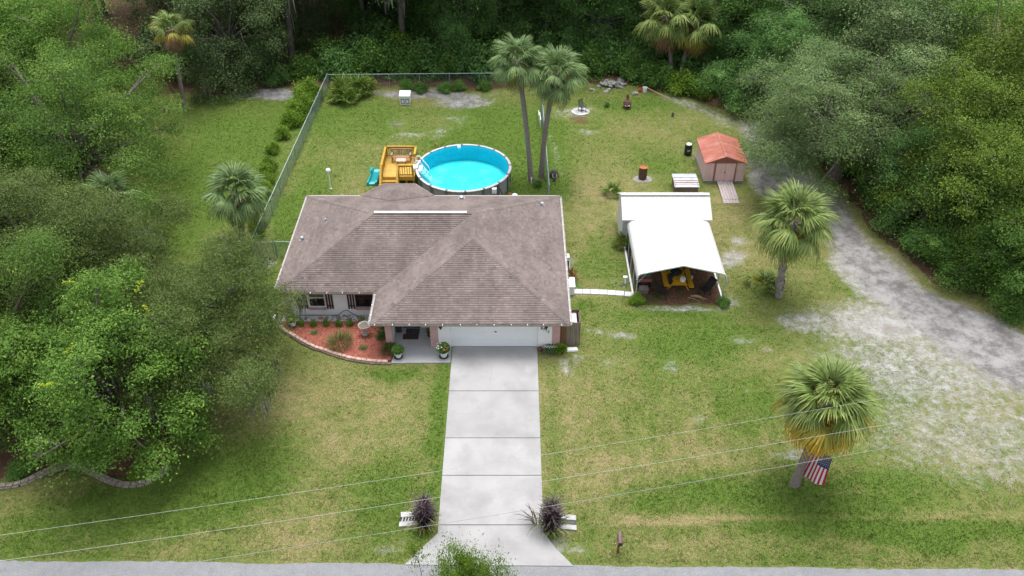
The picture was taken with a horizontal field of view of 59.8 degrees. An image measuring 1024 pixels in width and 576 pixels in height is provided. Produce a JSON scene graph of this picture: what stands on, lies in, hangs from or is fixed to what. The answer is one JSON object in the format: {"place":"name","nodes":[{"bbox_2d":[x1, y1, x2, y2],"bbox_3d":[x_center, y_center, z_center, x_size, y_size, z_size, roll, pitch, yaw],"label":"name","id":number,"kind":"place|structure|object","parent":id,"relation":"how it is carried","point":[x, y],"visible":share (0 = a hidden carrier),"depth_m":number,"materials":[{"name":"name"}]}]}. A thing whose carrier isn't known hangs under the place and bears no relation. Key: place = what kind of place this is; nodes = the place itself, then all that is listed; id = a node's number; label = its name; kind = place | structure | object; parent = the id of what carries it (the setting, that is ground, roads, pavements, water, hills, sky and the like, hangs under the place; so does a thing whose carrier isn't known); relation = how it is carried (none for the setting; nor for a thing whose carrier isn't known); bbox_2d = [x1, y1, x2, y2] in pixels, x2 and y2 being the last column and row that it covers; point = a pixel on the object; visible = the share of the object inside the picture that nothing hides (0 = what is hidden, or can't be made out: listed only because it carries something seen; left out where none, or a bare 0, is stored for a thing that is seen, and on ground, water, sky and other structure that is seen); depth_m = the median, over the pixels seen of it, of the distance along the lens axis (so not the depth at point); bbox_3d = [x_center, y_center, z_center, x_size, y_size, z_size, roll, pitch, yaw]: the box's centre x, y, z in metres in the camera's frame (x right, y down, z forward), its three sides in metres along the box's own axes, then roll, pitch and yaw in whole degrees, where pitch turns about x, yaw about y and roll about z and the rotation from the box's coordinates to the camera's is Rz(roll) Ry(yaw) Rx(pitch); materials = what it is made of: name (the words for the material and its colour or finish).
{"place":"outdoors","nodes":[
{"label":"outdoors","id":0,"kind":"place"},
{"bbox_2d":[391,347,451,363],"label":"entry walk","id":1,"kind":"structure","parent":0,"point":[420,355],"depth_m":49.92,"materials":[{"name":"concrete"}]},
{"bbox_2d":[403,489,445,535],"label":"fountain grass","id":2,"kind":"object","parent":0,"point":[424,515],"depth_m":40.04,"materials":[{"name":"purple plant"}]},
{"bbox_2d":[404,346,572,565],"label":"driveway","id":3,"kind":"structure","parent":0,"point":[493,416],"depth_m":43.87,"materials":[{"name":"concrete"}]},
{"bbox_2d":[0,84,1023,569],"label":"lawn","id":4,"kind":"structure","parent":0,"point":[872,320],"depth_m":46.54,"materials":[{"name":"green plant"}]},
{"bbox_2d":[2,457,37,483],"bbox_3d":[-23.918,8.744,43.114,1.754,0.914,1.688,-28,45,-31],"label":"garden shrub","id":5,"kind":"object","parent":4,"relation":"on","point":[14,473],"visible":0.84,"depth_m":42.93,"materials":[{"name":"green plant"}]},
{"bbox_2d":[0,95,75,228],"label":"oak tree","id":6,"kind":"object","parent":4,"relation":"on","point":[39,141],"visible":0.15,"depth_m":59.93,"materials":[{"name":"green plant"}]},
{"bbox_2d":[0,43,117,146],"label":"oak tree","id":7,"kind":"object","parent":4,"relation":"on","point":[5,83],"visible":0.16,"depth_m":63.48,"materials":[{"name":"green plant"}]},
{"bbox_2d":[0,0,154,149],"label":"oak tree","id":8,"kind":"object","parent":4,"relation":"on","point":[57,14],"visible":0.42,"depth_m":66.06,"materials":[{"name":"green plant"}]},
{"bbox_2d":[0,462,169,489],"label":"garden edging","id":9,"kind":"object","parent":4,"relation":"on","point":[106,480],"visible":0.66,"depth_m":42.72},
{"bbox_2d":[0,37,212,235],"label":"oak tree","id":10,"kind":"object","parent":4,"relation":"on","point":[80,157],"visible":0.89,"depth_m":58.71,"materials":[{"name":"green plant"}]},
{"bbox_2d":[76,169,143,249],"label":"palm tree","id":11,"kind":"object","parent":4,"relation":"on","point":[118,182],"visible":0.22,"depth_m":55.62,"materials":[{"name":"green plant"}]},
{"bbox_2d":[147,10,194,110],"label":"palm tree","id":12,"kind":"object","parent":4,"relation":"on","point":[172,40],"visible":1,"depth_m":70.16,"materials":[{"name":"green plant"}]},
{"bbox_2d":[34,224,324,424],"bbox_3d":[-17.131,2.145,45.472,14.506,8.401,13.042,0,38,0],"label":"oak tree","id":13,"kind":"object","parent":4,"relation":"on","point":[223,298],"visible":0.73,"depth_m":44.14,"materials":[{"name":"green plant"}]},
{"bbox_2d":[197,159,271,247],"bbox_3d":[-17.311,-5.058,56.794,4.603,6.123,4.652,0,38,0],"label":"palm tree","id":14,"kind":"object","parent":4,"relation":"on","point":[240,209],"visible":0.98,"depth_m":55.60,"materials":[{"name":"green plant"}]},
{"bbox_2d":[250,74,328,254],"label":"chain link fence","id":15,"kind":"object","parent":4,"relation":"on","point":[289,165],"visible":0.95,"depth_m":66.93,"materials":[{"name":"grey metal"}]},
{"bbox_2d":[287,73,325,102],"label":"hedge shrub","id":16,"kind":"object","parent":4,"relation":"on","point":[313,88],"visible":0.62,"depth_m":74.79,"materials":[{"name":"green plant"}]},
{"bbox_2d":[276,316,390,364],"bbox_3d":[-10.593,3.219,50.663,8.357,0.205,1.318,19,41,23],"label":"garden edging","id":17,"kind":"object","parent":4,"relation":"on","point":[303,342],"visible":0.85,"depth_m":49.97,"materials":[{"name":"grey concrete"}]},
{"bbox_2d":[283,320,391,361],"bbox_3d":[-10.120,3.034,50.969,6.760,0.130,3.380,0,38,0],"label":"mulch bed","id":18,"kind":"object","parent":4,"relation":"on","point":[354,335],"visible":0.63,"depth_m":51.04,"materials":[{"name":"red wood"}]},
{"bbox_2d":[325,70,357,104],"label":"palmetto","id":19,"kind":"object","parent":4,"relation":"on","point":[340,81],"visible":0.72,"depth_m":75.76,"materials":[{"name":"green plant"}]},
{"bbox_2d":[327,82,362,104],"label":"palmetto","id":20,"kind":"object","parent":4,"relation":"on","point":[354,95],"visible":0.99,"depth_m":75.09,"materials":[{"name":"green plant"}]},
{"bbox_2d":[343,72,377,97],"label":"palmetto","id":21,"kind":"object","parent":4,"relation":"on","point":[364,82],"visible":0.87,"depth_m":76.25,"materials":[{"name":"green plant"}]},
{"bbox_2d":[379,146,417,185],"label":"wooden deck","id":22,"kind":"structure","parent":4,"relation":"on","point":[391,172],"depth_m":64.06,"materials":[{"name":"yellow wood"}]},
{"bbox_2d":[275,183,571,346],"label":"house","id":23,"kind":"structure","parent":4,"relation":"on","point":[470,270],"depth_m":51.95,"materials":[{"name":"white paint"}]},
{"bbox_2d":[450,327,537,346],"bbox_3d":[-1.000,2.469,50.054,4.900,2.140,0.185,0,37,0],"label":"garage door","id":24,"kind":"structure","parent":23,"relation":"in","point":[460,336],"depth_m":50.19,"materials":[{"name":"paint"}]},
{"bbox_2d":[401,524,493,575],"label":"crape myrtle","id":25,"kind":"object","parent":4,"relation":"on","point":[444,565],"visible":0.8,"depth_m":26.21,"materials":[{"name":"green plant"}]},
{"bbox_2d":[415,144,511,194],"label":"swimming pool","id":26,"kind":"structure","parent":4,"relation":"on","point":[461,169],"depth_m":65.91,"materials":[{"name":"liquid"}]},
{"bbox_2d":[444,531,520,575],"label":"crape myrtle","id":27,"kind":"object","parent":4,"relation":"on","point":[469,561],"visible":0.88,"depth_m":25.96,"materials":[{"name":"green plant"}]},
{"bbox_2d":[486,32,548,181],"bbox_3d":[0.399,-12.335,62.224,4.338,11.049,4.476,0,38,0],"label":"palm tree","id":28,"kind":"object","parent":4,"relation":"on","point":[517,77],"visible":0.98,"depth_m":59.51,"materials":[{"name":"green plant"}]},
{"bbox_2d":[518,492,579,538],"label":"fountain grass","id":29,"kind":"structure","parent":4,"relation":"on","point":[551,516],"depth_m":39.95,"materials":[{"name":"plant"}]},
{"bbox_2d":[521,42,589,177],"bbox_3d":[2.940,-12.094,62.579,5.013,10.217,4.467,0,38,0],"label":"palm tree","id":30,"kind":"object","parent":4,"relation":"on","point":[551,90],"visible":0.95,"depth_m":60.26,"materials":[{"name":"green plant"}]},
{"bbox_2d":[560,309,580,345],"bbox_3d":[3.285,2.224,50.694,1.131,1.750,1.192,0,38,0],"label":"wooden screen","id":31,"kind":"object","parent":4,"relation":"on","point":[572,335],"visible":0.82,"depth_m":50.34,"materials":[{"name":"brown wood"}]},
{"bbox_2d":[617,192,711,235],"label":"metal building","id":32,"kind":"structure","parent":4,"relation":"on","point":[633,206],"depth_m":57.62,"materials":[{"name":"white metal"}]},
{"bbox_2d":[624,212,726,296],"bbox_3d":[10.090,-2.025,55.421,5.480,2.736,5.898,0,38,0],"label":"carport","id":33,"kind":"object","parent":4,"relation":"on","point":[664,241],"visible":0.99,"depth_m":54.67,"materials":[{"name":"white metal"}]},
{"bbox_2d":[672,174,698,191],"bbox_3d":[12.470,-7.460,64.112,1.780,0.779,1.710,0,38,0],"label":"picnic table","id":34,"kind":"object","parent":4,"relation":"on","point":[682,182],"visible":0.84,"depth_m":63.70,"materials":[{"name":"white wood"}]},
{"bbox_2d":[695,132,747,182],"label":"garden shed","id":35,"kind":"structure","parent":4,"relation":"on","point":[716,158],"depth_m":64.81,"materials":[{"name":"red metal"}]},
{"bbox_2d":[717,181,738,203],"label":"shed ramp","id":36,"kind":"structure","parent":4,"relation":"on","point":[728,193],"depth_m":63.77,"materials":[{"name":"grey wood"}]},
{"bbox_2d":[740,268,784,292],"bbox_3d":[15.367,-0.455,54.668,2.564,1.364,2.778,0,38,0],"label":"palmetto","id":37,"kind":"object","parent":4,"relation":"on","point":[768,276],"visible":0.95,"depth_m":54.54,"materials":[{"name":"green plant"}]},
{"bbox_2d":[745,177,843,298],"bbox_3d":[16.304,-2.449,52.228,5.295,7.538,5.132,0,38,0],"label":"palm tree","id":38,"kind":"object","parent":4,"relation":"on","point":[786,241],"visible":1,"depth_m":50.68,"materials":[{"name":"green plant"}]},
{"bbox_2d":[766,350,892,487],"bbox_3d":[14.164,6.312,40.892,5.085,7.460,5.200,0,38,0],"label":"palm tree","id":39,"kind":"object","parent":4,"relation":"on","point":[799,395],"visible":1,"depth_m":39.11,"materials":[{"name":"green plant"}]},
{"bbox_2d":[803,452,834,484],"bbox_3d":[14.234,8.319,41.648,0.202,2.233,1.386,-27,45,-31],"label":"american flag","id":40,"kind":"object","parent":39,"relation":"attached to","point":[815,472],"visible":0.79,"depth_m":41.70,"materials":[{"name":"multicoloured fabric"}]},
{"bbox_2d":[0,0,1023,476],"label":"forest floor","id":41,"kind":"structure","parent":0,"point":[676,296],"depth_m":65.20,"materials":[{"name":"brown soil"}]},
{"bbox_2d":[0,221,103,452],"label":"oak tree","id":42,"kind":"object","parent":41,"relation":"on","point":[37,245],"visible":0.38,"depth_m":42.98,"materials":[{"name":"green plant"}]},
{"bbox_2d":[0,139,140,314],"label":"oak tree","id":43,"kind":"object","parent":41,"relation":"on","point":[60,192],"visible":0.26,"depth_m":51.09,"materials":[{"name":"green plant"}]},
{"bbox_2d":[0,167,215,397],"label":"oak tree","id":44,"kind":"object","parent":41,"relation":"on","point":[59,218],"visible":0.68,"depth_m":47.23,"materials":[{"name":"green plant"}]},
{"bbox_2d":[0,253,232,495],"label":"oak tree","id":45,"kind":"object","parent":41,"relation":"on","point":[90,408],"visible":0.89,"depth_m":40.85,"materials":[{"name":"green plant"}]},
{"bbox_2d":[107,0,271,83],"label":"oak tree","id":46,"kind":"object","parent":41,"relation":"on","point":[147,38],"visible":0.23,"depth_m":78.07,"materials":[{"name":"green plant"}]},
{"bbox_2d":[160,0,301,110],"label":"oak tree","id":47,"kind":"object","parent":41,"relation":"on","point":[227,42],"visible":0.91,"depth_m":75.57,"materials":[{"name":"green plant"}]},
{"bbox_2d":[203,0,338,51],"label":"oak tree","id":48,"kind":"object","parent":41,"relation":"on","point":[315,20],"visible":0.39,"depth_m":84.75,"materials":[{"name":"green plant"}]},
{"bbox_2d":[258,61,292,88],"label":"forest shrub","id":49,"kind":"object","parent":41,"relation":"on","point":[277,73],"visible":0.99,"depth_m":77.54,"materials":[{"name":"green plant"}]},
{"bbox_2d":[239,0,314,55],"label":"oak tree","id":50,"kind":"object","parent":41,"relation":"on","point":[292,51],"visible":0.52,"depth_m":81.58,"materials":[{"name":"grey plant"}]},
{"bbox_2d":[287,50,322,78],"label":"forest shrub","id":51,"kind":"object","parent":41,"relation":"on","point":[305,65],"visible":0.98,"depth_m":78.74,"materials":[{"name":"green plant"}]},
{"bbox_2d":[308,30,351,64],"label":"forest shrub","id":52,"kind":"object","parent":41,"relation":"on","point":[326,45],"visible":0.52,"depth_m":80.55,"materials":[{"name":"green plant"}]},
{"bbox_2d":[314,44,361,80],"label":"forest shrub","id":53,"kind":"object","parent":41,"relation":"on","point":[333,60],"visible":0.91,"depth_m":78.54,"materials":[{"name":"green plant"}]},
{"bbox_2d":[336,29,380,61],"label":"forest shrub","id":54,"kind":"object","parent":41,"relation":"on","point":[352,45],"visible":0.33,"depth_m":80.27,"materials":[{"name":"green plant"}]},
{"bbox_2d":[344,31,393,77],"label":"forest shrub","id":55,"kind":"object","parent":41,"relation":"on","point":[371,50],"visible":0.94,"depth_m":78.78,"materials":[{"name":"green plant"}]},
{"bbox_2d":[306,0,440,44],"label":"oak tree","id":56,"kind":"object","parent":41,"relation":"on","point":[354,16],"visible":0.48,"depth_m":85.76,"materials":[{"name":"green plant"}]},
{"bbox_2d":[352,14,397,44],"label":"forest shrub","id":57,"kind":"object","parent":41,"relation":"on","point":[378,28],"visible":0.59,"depth_m":83.44,"materials":[{"name":"green plant"}]},
{"bbox_2d":[367,31,411,76],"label":"forest shrub","id":58,"kind":"object","parent":41,"relation":"on","point":[393,42],"visible":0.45,"depth_m":79.51,"materials":[{"name":"green plant"}]},
{"bbox_2d":[385,42,424,80],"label":"forest shrub","id":59,"kind":"object","parent":41,"relation":"on","point":[406,66],"visible":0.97,"depth_m":78.77,"materials":[{"name":"green plant"}]},
{"bbox_2d":[407,31,451,76],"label":"forest shrub","id":60,"kind":"object","parent":41,"relation":"on","point":[425,44],"visible":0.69,"depth_m":79.23,"materials":[{"name":"green plant"}]},
{"bbox_2d":[424,42,462,80],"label":"forest shrub","id":61,"kind":"object","parent":41,"relation":"on","point":[447,59],"visible":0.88,"depth_m":78.70,"materials":[{"name":"green plant"}]},
{"bbox_2d":[409,0,504,55],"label":"oak tree","id":62,"kind":"object","parent":41,"relation":"on","point":[462,24],"visible":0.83,"depth_m":79.50,"materials":[{"name":"green plant"}]},
{"bbox_2d":[439,35,478,77],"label":"forest shrub","id":63,"kind":"object","parent":41,"relation":"on","point":[461,60],"visible":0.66,"depth_m":78.93,"materials":[{"name":"green plant"}]},
{"bbox_2d":[459,36,498,81],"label":"forest shrub","id":64,"kind":"object","parent":41,"relation":"on","point":[479,54],"visible":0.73,"depth_m":78.28,"materials":[{"name":"green plant"}]},
{"bbox_2d":[439,0,568,38],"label":"oak tree","id":65,"kind":"object","parent":41,"relation":"on","point":[509,3],"visible":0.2,"depth_m":82.84,"materials":[{"name":"green plant"}]},
{"bbox_2d":[483,0,612,48],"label":"oak tree","id":66,"kind":"object","parent":41,"relation":"on","point":[541,9],"visible":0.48,"depth_m":81.88,"materials":[{"name":"green plant"}]},
{"bbox_2d":[531,23,564,62],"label":"forest shrub","id":67,"kind":"object","parent":41,"relation":"on","point":[544,38],"visible":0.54,"depth_m":80.86,"materials":[{"name":"green plant"}]},
{"bbox_2d":[554,26,591,57],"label":"forest shrub","id":68,"kind":"object","parent":41,"relation":"on","point":[568,40],"visible":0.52,"depth_m":80.39,"materials":[{"name":"green plant"}]},
{"bbox_2d":[568,38,609,78],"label":"forest shrub","id":69,"kind":"object","parent":41,"relation":"on","point":[590,55],"visible":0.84,"depth_m":79.03,"materials":[{"name":"green plant"}]},
{"bbox_2d":[542,0,660,64],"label":"oak tree","id":70,"kind":"object","parent":41,"relation":"on","point":[604,20],"visible":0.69,"depth_m":80.43,"materials":[{"name":"green plant"}]},
{"bbox_2d":[595,26,631,75],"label":"forest shrub","id":71,"kind":"object","parent":41,"relation":"on","point":[608,54],"visible":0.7,"depth_m":79.54,"materials":[{"name":"green plant"}]},
{"bbox_2d":[606,16,646,54],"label":"forest shrub","id":72,"kind":"object","parent":41,"relation":"on","point":[623,29],"visible":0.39,"depth_m":81.31,"materials":[{"name":"green plant"}]},
{"bbox_2d":[611,44,645,81],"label":"forest shrub","id":73,"kind":"object","parent":41,"relation":"on","point":[625,64],"visible":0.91,"depth_m":78.56,"materials":[{"name":"green plant"}]},
{"bbox_2d":[238,27,1019,307],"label":"ground cover","id":74,"kind":"object","parent":41,"relation":"on","point":[392,77],"visible":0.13,"depth_m":79.01,"materials":[{"name":"green plant"}]},
{"bbox_2d":[625,57,660,87],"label":"forest shrub","id":75,"kind":"object","parent":41,"relation":"on","point":[641,73],"visible":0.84,"depth_m":77.80,"materials":[{"name":"green plant"}]},
{"bbox_2d":[633,38,668,65],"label":"forest shrub","id":76,"kind":"object","parent":41,"relation":"on","point":[651,51],"visible":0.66,"depth_m":79.75,"materials":[{"name":"green plant"}]},
{"bbox_2d":[645,60,677,92],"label":"forest shrub","id":77,"kind":"object","parent":41,"relation":"on","point":[659,78],"visible":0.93,"depth_m":76.95,"materials":[{"name":"green plant"}]},
{"bbox_2d":[632,0,696,71],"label":"palm tree","id":78,"kind":"object","parent":41,"relation":"on","point":[660,34],"visible":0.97,"depth_m":75.69,"materials":[{"name":"green plant"}]},
{"bbox_2d":[661,267,693,290],"bbox_3d":[10.220,-0.566,55.152,1.800,0.771,1.900,0,38,0],"label":"tractor","id":79,"kind":"object","parent":41,"relation":"on","point":[676,280],"visible":0.76,"depth_m":54.78,"materials":[{"name":"yellow paint"}]},
{"bbox_2d":[662,65,698,97],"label":"forest shrub","id":80,"kind":"object","parent":41,"relation":"on","point":[681,81],"visible":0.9,"depth_m":76.20,"materials":[{"name":"green plant"}]},
{"bbox_2d":[665,31,716,77],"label":"forest shrub","id":81,"kind":"object","parent":41,"relation":"on","point":[692,63],"visible":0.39,"depth_m":78.35,"materials":[{"name":"green plant"}]},
{"bbox_2d":[669,0,730,73],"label":"palm tree","id":82,"kind":"object","parent":41,"relation":"on","point":[692,40],"visible":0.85,"depth_m":75.51,"materials":[{"name":"green plant"}]},
{"bbox_2d":[685,74,717,102],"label":"forest shrub","id":83,"kind":"object","parent":41,"relation":"on","point":[695,90],"visible":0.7,"depth_m":75.61,"materials":[{"name":"green plant"}]},
{"bbox_2d":[650,0,783,83],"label":"oak tree","id":84,"kind":"object","parent":41,"relation":"on","point":[728,7],"visible":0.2,"depth_m":74.44,"materials":[{"name":"green plant"}]},
{"bbox_2d":[689,0,782,88],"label":"oak tree","id":85,"kind":"object","parent":41,"relation":"on","point":[708,56],"visible":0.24,"depth_m":75.67,"materials":[{"name":"green plant"}]},
{"bbox_2d":[686,1,833,121],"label":"oak tree","id":86,"kind":"object","parent":41,"relation":"on","point":[770,33],"visible":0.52,"depth_m":72.14,"materials":[{"name":"green plant"}]},
{"bbox_2d":[701,0,860,61],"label":"oak tree","id":87,"kind":"object","parent":41,"relation":"on","point":[804,3],"visible":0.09,"depth_m":75.52,"materials":[{"name":"green plant"}]},
{"bbox_2d":[734,0,986,97],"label":"oak tree","id":88,"kind":"object","parent":41,"relation":"on","point":[839,26],"visible":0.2,"depth_m":70.16,"materials":[{"name":"green plant"}]},
{"bbox_2d":[846,164,888,196],"bbox_3d":[25.934,-7.814,63.630,3.478,2.785,3.348,-30,46,-33],"label":"forest shrub","id":89,"kind":"object","parent":41,"relation":"on","point":[863,184],"visible":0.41,"depth_m":63.36,"materials":[{"name":"green plant"}]},
{"bbox_2d":[724,29,1011,214],"bbox_3d":[25.475,-13.346,63.519,21.840,11.049,19.987,0,38,0],"label":"oak tree","id":90,"kind":"object","parent":41,"relation":"on","point":[807,103],"visible":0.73,"depth_m":59.79,"materials":[{"name":"green plant"}]},
{"bbox_2d":[763,0,990,179],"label":"oak tree","id":91,"kind":"object","parent":41,"relation":"on","point":[890,22],"visible":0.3,"depth_m":64.55,"materials":[{"name":"green plant"}]},
{"bbox_2d":[824,44,1023,278],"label":"oak tree","id":92,"kind":"object","parent":41,"relation":"on","point":[988,133],"visible":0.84,"depth_m":53.79,"materials":[{"name":"green plant"}]},
{"bbox_2d":[863,112,992,262],"bbox_3d":[27.820,-6.124,57.952,8.945,10.467,10.601,0,38,0],"label":"oak tree","id":93,"kind":"object","parent":41,"relation":"on","point":[919,134],"visible":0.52,"depth_m":57.38,"materials":[{"name":"green plant"}]},
{"bbox_2d":[897,210,959,266],"bbox_3d":[27.008,-3.096,57.213,4.161,3.256,4.205,0,38,0],"label":"forest shrub","id":94,"kind":"object","parent":41,"relation":"on","point":[908,232],"visible":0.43,"depth_m":56.89,"materials":[{"name":"green plant"}]},
{"bbox_2d":[889,0,1023,110],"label":"oak tree","id":95,"kind":"object","parent":41,"relation":"on","point":[983,9],"visible":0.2,"depth_m":63.33,"materials":[{"name":"green plant"}]},
{"bbox_2d":[894,195,1023,328],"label":"oak tree","id":96,"kind":"object","parent":41,"relation":"on","point":[970,281],"visible":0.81,"depth_m":53.25,"materials":[{"name":"green plant"}]},
{"bbox_2d":[918,0,1023,191],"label":"oak tree","id":97,"kind":"object","parent":41,"relation":"on","point":[995,53],"visible":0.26,"depth_m":57.22,"materials":[{"name":"green plant"}]},
{"bbox_2d":[941,139,1023,302],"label":"oak tree","id":98,"kind":"object","parent":41,"relation":"on","point":[992,193],"visible":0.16,"depth_m":53.61,"materials":[{"name":"green plant"}]},
{"bbox_2d":[972,257,1015,302],"bbox_3d":[29.764,-0.685,54.382,3.597,2.710,3.463,-29,46,-32],"label":"forest shrub","id":99,"kind":"object","parent":41,"relation":"on","point":[996,286],"visible":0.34,"depth_m":54.00,"materials":[{"name":"green plant"}]},
{"bbox_2d":[990,236,1023,319],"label":"oak tree","id":100,"kind":"object","parent":41,"relation":"on","point":[1021,254],"visible":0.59,"depth_m":52.03,"materials":[{"name":"green plant"}]},
{"bbox_2d":[0,560,1023,575],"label":"road","id":101,"kind":"structure","parent":0,"point":[50,568],"depth_m":38.91,"materials":[{"name":"grey asphalt"}]},
{"bbox_2d":[105,423,1019,575],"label":"overhead cable","id":102,"kind":"object","parent":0,"point":[553,505],"visible":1,"depth_m":30.90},
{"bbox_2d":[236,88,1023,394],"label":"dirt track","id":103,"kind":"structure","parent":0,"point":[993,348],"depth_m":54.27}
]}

